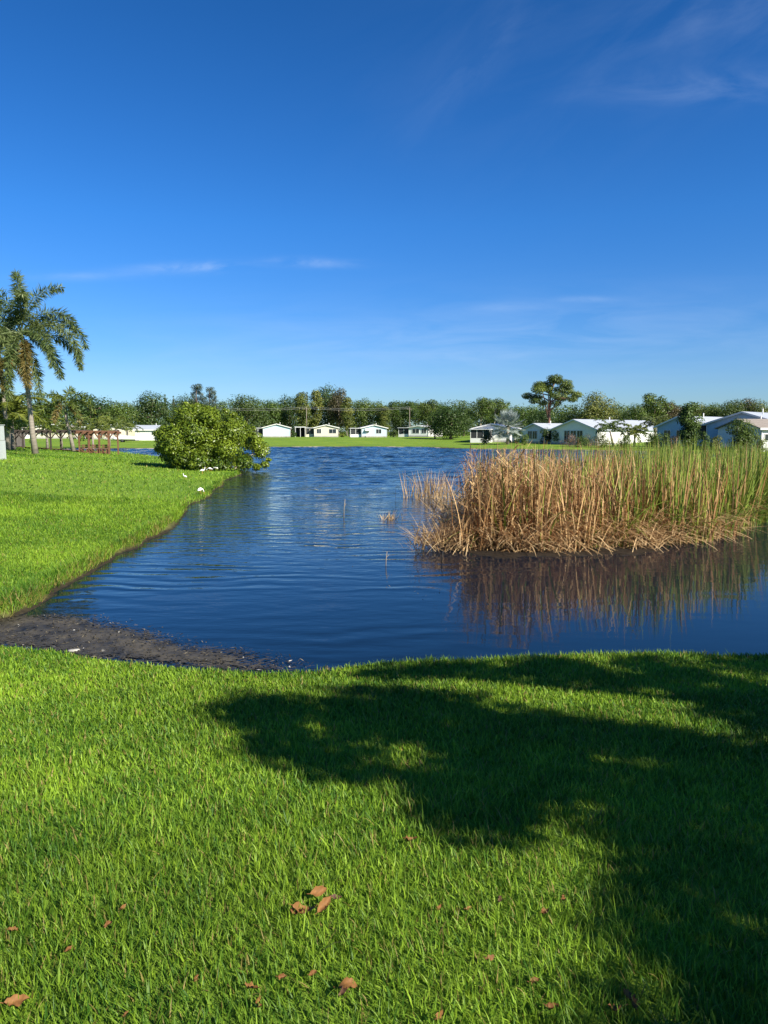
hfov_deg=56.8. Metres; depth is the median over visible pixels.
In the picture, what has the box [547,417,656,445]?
mobile home
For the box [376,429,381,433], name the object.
window
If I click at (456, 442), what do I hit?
ground
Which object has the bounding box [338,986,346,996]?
fallen leaf
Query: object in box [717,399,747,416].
broadleaf tree
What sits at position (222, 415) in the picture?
broadleaf tree
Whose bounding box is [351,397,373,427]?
broadleaf tree
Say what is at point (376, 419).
pine tree
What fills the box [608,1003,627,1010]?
fallen leaf
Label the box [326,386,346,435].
broadleaf tree
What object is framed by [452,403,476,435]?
broadleaf tree
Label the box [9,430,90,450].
wooden trellis
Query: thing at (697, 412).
broadleaf tree
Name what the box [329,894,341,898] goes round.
fallen leaf
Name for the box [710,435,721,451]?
shrub
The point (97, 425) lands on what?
queen palm
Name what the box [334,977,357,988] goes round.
fallen leaf
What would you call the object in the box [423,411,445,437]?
broadleaf tree
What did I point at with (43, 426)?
queen palm
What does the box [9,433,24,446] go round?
board fence
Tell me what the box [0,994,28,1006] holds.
fallen leaf
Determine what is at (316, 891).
fallen leaf
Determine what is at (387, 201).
sky
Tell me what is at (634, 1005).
fallen leaf
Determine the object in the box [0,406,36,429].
broadleaf tree
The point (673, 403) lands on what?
airy tree
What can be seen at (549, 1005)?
fallen leaf
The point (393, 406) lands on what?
pine tree
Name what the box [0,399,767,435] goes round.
woodland
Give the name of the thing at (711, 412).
broadleaf tree
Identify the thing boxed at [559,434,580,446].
shrub
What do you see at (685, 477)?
cattail reeds
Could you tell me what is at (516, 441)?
shrub
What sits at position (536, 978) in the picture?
fallen leaf
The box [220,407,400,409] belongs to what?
power line
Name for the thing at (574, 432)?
window
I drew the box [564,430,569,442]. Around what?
window
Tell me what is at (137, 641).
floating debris
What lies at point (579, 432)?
window
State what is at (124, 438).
covered boat
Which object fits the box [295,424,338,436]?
mobile home
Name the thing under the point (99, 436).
pergola
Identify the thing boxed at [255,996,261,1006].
fallen leaf
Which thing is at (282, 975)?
fallen leaf
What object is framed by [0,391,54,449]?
queen palm
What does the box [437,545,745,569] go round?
floating muck
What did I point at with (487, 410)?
tree
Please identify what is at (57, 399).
foxtail palm
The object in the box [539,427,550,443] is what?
shrub
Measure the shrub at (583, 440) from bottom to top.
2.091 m
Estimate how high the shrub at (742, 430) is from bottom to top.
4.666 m
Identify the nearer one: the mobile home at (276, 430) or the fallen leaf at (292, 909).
the fallen leaf at (292, 909)
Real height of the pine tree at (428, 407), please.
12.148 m
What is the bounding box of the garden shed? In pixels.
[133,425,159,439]
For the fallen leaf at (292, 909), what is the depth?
2.75 m
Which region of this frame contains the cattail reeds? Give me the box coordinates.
[410,435,767,551]
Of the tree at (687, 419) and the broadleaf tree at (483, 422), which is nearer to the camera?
the tree at (687, 419)
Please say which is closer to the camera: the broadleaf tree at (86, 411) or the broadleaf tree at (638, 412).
the broadleaf tree at (638, 412)
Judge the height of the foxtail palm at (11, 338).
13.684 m
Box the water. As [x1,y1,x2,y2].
[0,446,767,674]
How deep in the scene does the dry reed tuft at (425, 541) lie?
15.11 m
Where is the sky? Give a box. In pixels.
[0,0,767,431]
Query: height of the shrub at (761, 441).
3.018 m
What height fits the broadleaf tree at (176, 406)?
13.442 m
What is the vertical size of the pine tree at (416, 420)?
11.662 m
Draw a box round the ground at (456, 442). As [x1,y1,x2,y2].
[0,432,767,1023]
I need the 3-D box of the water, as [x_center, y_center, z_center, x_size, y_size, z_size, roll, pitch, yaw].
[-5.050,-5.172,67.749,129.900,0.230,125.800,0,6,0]
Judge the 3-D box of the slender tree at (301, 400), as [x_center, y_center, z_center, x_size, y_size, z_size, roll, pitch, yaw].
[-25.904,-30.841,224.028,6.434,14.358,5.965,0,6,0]
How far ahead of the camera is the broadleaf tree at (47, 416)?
166.81 m
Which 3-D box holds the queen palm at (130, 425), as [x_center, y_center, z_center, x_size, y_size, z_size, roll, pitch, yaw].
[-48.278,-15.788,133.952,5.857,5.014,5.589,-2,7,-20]
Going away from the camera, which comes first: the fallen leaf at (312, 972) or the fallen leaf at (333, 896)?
the fallen leaf at (312, 972)
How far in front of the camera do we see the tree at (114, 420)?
111.10 m
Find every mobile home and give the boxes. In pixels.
[21,422,82,438]
[81,424,134,438]
[255,424,290,436]
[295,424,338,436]
[348,425,386,436]
[398,425,442,436]
[469,423,521,442]
[516,421,562,442]
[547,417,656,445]
[653,413,721,446]
[683,409,767,445]
[714,416,767,451]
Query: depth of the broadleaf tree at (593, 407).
161.71 m
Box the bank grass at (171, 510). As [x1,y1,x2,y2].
[0,447,241,617]
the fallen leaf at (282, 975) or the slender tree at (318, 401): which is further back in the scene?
the slender tree at (318, 401)
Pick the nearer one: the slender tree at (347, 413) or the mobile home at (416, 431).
the mobile home at (416, 431)
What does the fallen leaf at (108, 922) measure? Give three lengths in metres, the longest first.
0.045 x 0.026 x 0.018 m
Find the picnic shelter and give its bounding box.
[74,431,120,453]
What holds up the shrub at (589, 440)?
on the ground at (456, 442)
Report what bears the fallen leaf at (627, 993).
on the ground at (456, 442)
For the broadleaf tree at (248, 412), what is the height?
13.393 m
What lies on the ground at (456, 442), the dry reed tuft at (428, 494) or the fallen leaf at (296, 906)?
the fallen leaf at (296, 906)
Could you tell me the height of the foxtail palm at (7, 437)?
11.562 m
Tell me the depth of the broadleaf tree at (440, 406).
232.29 m
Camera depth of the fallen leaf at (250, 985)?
2.32 m
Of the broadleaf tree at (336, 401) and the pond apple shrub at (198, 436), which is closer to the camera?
the pond apple shrub at (198, 436)
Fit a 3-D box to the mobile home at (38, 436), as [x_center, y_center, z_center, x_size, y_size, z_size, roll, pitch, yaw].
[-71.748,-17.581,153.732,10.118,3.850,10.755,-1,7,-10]
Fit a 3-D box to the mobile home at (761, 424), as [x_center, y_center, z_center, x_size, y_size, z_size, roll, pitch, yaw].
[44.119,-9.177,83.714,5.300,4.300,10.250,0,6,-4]
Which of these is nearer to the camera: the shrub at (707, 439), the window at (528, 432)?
the shrub at (707, 439)
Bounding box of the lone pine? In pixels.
[521,374,581,422]
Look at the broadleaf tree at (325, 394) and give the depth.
236.02 m
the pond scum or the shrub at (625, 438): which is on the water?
the pond scum
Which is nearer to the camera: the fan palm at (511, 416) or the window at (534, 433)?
the fan palm at (511, 416)
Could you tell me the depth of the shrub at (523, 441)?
112.92 m
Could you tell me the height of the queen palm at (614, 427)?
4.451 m
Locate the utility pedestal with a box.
[0,425,5,458]
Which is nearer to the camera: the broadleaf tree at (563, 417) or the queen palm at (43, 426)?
the queen palm at (43, 426)
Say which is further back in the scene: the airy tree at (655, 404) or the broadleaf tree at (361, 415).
the broadleaf tree at (361, 415)
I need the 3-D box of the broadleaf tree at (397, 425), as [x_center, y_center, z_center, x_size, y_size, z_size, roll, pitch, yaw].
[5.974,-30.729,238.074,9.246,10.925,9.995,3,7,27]
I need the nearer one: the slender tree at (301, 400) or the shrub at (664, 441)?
the shrub at (664, 441)
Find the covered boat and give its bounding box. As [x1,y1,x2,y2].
[112,435,138,441]
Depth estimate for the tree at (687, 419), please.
82.86 m
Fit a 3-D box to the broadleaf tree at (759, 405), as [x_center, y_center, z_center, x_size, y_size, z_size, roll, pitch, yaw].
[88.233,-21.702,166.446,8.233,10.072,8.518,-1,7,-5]
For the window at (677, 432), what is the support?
in the mobile home at (671, 427)
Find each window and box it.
[329,429,335,433]
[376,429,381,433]
[527,431,531,438]
[532,431,536,438]
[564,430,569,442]
[570,430,576,441]
[577,430,582,438]
[663,430,670,440]
[676,430,682,440]
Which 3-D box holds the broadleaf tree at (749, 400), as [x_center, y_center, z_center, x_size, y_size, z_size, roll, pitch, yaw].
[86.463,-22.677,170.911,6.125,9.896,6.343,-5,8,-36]
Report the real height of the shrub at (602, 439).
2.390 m
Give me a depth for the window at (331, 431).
188.94 m
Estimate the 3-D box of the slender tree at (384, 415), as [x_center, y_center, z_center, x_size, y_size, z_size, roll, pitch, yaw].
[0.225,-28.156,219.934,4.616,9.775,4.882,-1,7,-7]
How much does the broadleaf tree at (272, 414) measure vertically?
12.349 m
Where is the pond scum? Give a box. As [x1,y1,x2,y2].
[0,612,326,672]
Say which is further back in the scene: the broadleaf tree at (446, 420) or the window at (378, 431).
the window at (378, 431)
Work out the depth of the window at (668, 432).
96.55 m
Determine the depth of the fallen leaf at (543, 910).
2.75 m
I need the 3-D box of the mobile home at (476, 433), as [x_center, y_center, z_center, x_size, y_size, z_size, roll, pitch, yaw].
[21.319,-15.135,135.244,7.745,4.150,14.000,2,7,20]
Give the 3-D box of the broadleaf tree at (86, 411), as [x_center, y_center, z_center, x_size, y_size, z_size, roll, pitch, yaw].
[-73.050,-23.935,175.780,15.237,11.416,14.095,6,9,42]
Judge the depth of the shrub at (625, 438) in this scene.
95.36 m
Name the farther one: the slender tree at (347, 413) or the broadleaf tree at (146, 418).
the slender tree at (347, 413)
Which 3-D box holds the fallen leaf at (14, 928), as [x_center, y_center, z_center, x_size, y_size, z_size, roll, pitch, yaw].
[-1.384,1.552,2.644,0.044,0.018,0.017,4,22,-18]
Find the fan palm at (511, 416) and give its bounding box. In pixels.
[490,408,525,444]
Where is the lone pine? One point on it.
(565, 388)
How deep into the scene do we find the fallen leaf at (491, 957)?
2.47 m
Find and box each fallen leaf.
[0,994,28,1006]
[6,926,18,930]
[103,920,111,927]
[245,981,259,988]
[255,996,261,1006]
[275,973,285,979]
[288,901,317,913]
[290,907,305,913]
[307,970,316,975]
[309,885,326,896]
[314,896,330,914]
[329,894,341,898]
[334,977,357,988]
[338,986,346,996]
[403,835,416,840]
[434,1009,442,1019]
[483,954,493,960]
[527,977,539,983]
[540,908,548,913]
[543,1002,558,1009]
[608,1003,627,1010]
[623,987,634,1001]
[631,994,639,1008]
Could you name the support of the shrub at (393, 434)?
on the ground at (456, 442)
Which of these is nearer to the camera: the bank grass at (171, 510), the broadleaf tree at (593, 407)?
the bank grass at (171, 510)
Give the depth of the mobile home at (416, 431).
187.39 m
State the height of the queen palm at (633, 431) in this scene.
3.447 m
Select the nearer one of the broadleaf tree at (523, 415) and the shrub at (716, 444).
the shrub at (716, 444)
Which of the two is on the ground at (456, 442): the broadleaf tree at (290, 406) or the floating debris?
the broadleaf tree at (290, 406)
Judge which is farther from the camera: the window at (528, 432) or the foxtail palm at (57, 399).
the window at (528, 432)
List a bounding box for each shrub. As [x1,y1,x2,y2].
[152,401,271,470]
[390,429,397,436]
[481,430,494,443]
[514,431,522,443]
[518,434,528,444]
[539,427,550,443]
[551,430,559,441]
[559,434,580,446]
[574,435,588,447]
[583,434,596,446]
[594,432,613,447]
[616,434,631,447]
[643,431,663,448]
[655,433,671,451]
[666,435,682,451]
[697,431,711,452]
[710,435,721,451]
[725,418,760,453]
[752,435,766,455]
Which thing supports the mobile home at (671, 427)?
on the ground at (456, 442)
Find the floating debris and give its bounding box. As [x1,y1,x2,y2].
[0,535,474,673]
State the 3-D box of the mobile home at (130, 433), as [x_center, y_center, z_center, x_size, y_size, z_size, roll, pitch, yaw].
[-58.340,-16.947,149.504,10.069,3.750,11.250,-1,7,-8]
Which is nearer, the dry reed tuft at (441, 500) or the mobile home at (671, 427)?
the dry reed tuft at (441, 500)
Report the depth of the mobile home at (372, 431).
188.87 m
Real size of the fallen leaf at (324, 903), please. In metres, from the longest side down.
0.097 x 0.035 x 0.025 m
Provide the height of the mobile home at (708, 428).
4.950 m
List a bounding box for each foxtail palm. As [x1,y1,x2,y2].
[0,268,90,453]
[0,315,33,449]
[36,385,95,451]
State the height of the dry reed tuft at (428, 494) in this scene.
1.208 m
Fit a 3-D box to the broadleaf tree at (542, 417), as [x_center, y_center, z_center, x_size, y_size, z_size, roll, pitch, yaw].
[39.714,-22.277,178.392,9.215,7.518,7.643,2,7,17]
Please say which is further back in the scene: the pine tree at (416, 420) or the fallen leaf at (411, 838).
the pine tree at (416, 420)
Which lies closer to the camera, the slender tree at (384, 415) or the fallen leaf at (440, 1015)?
the fallen leaf at (440, 1015)
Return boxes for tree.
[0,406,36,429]
[34,400,72,423]
[66,392,113,427]
[98,400,138,424]
[129,391,175,424]
[173,394,196,417]
[189,384,206,404]
[200,387,218,408]
[216,406,234,423]
[227,394,271,433]
[257,399,289,427]
[277,395,300,435]
[293,391,310,428]
[308,390,325,427]
[315,382,342,427]
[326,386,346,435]
[340,397,354,435]
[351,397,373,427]
[367,403,382,424]
[377,405,391,431]
[386,401,400,433]
[389,404,412,430]
[401,400,422,420]
[413,402,426,424]
[417,399,439,424]
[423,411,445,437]
[428,403,472,438]
[429,400,449,429]
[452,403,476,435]
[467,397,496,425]
[477,408,521,425]
[486,397,507,423]
[514,406,540,427]
[525,409,558,424]
[551,411,583,422]
[571,389,622,419]
[610,411,631,419]
[622,403,651,419]
[641,393,673,421]
[660,400,676,412]
[660,402,681,421]
[676,401,704,449]
[678,402,706,416]
[700,402,725,416]
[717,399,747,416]
[731,397,756,411]
[747,398,767,412]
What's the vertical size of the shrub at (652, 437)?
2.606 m
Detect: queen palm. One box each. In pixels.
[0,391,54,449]
[25,413,73,447]
[40,419,75,447]
[66,412,116,448]
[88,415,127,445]
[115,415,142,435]
[593,418,625,446]
[620,424,649,446]
[638,415,670,433]
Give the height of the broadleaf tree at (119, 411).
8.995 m
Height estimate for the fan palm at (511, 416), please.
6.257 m
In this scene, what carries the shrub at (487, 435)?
on the ground at (456, 442)
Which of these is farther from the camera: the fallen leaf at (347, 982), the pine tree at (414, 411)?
the pine tree at (414, 411)
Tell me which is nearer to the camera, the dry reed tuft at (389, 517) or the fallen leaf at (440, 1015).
the fallen leaf at (440, 1015)
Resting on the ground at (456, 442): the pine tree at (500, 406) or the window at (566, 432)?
the pine tree at (500, 406)
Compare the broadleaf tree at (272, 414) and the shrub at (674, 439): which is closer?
the shrub at (674, 439)
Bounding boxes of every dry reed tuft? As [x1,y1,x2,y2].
[376,510,402,519]
[395,468,461,501]
[395,516,473,552]
[417,484,464,519]
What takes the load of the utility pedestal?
on the ground at (456, 442)
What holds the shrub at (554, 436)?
on the ground at (456, 442)
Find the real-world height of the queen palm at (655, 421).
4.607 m
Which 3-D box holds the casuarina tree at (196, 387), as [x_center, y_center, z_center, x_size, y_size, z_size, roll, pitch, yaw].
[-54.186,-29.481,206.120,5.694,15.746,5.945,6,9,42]
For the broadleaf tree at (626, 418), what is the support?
on the ground at (456, 442)
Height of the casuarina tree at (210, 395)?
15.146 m
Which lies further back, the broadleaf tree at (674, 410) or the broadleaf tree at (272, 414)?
the broadleaf tree at (272, 414)
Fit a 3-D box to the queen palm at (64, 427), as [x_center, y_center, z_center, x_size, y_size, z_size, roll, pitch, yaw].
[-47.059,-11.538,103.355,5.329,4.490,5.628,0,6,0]

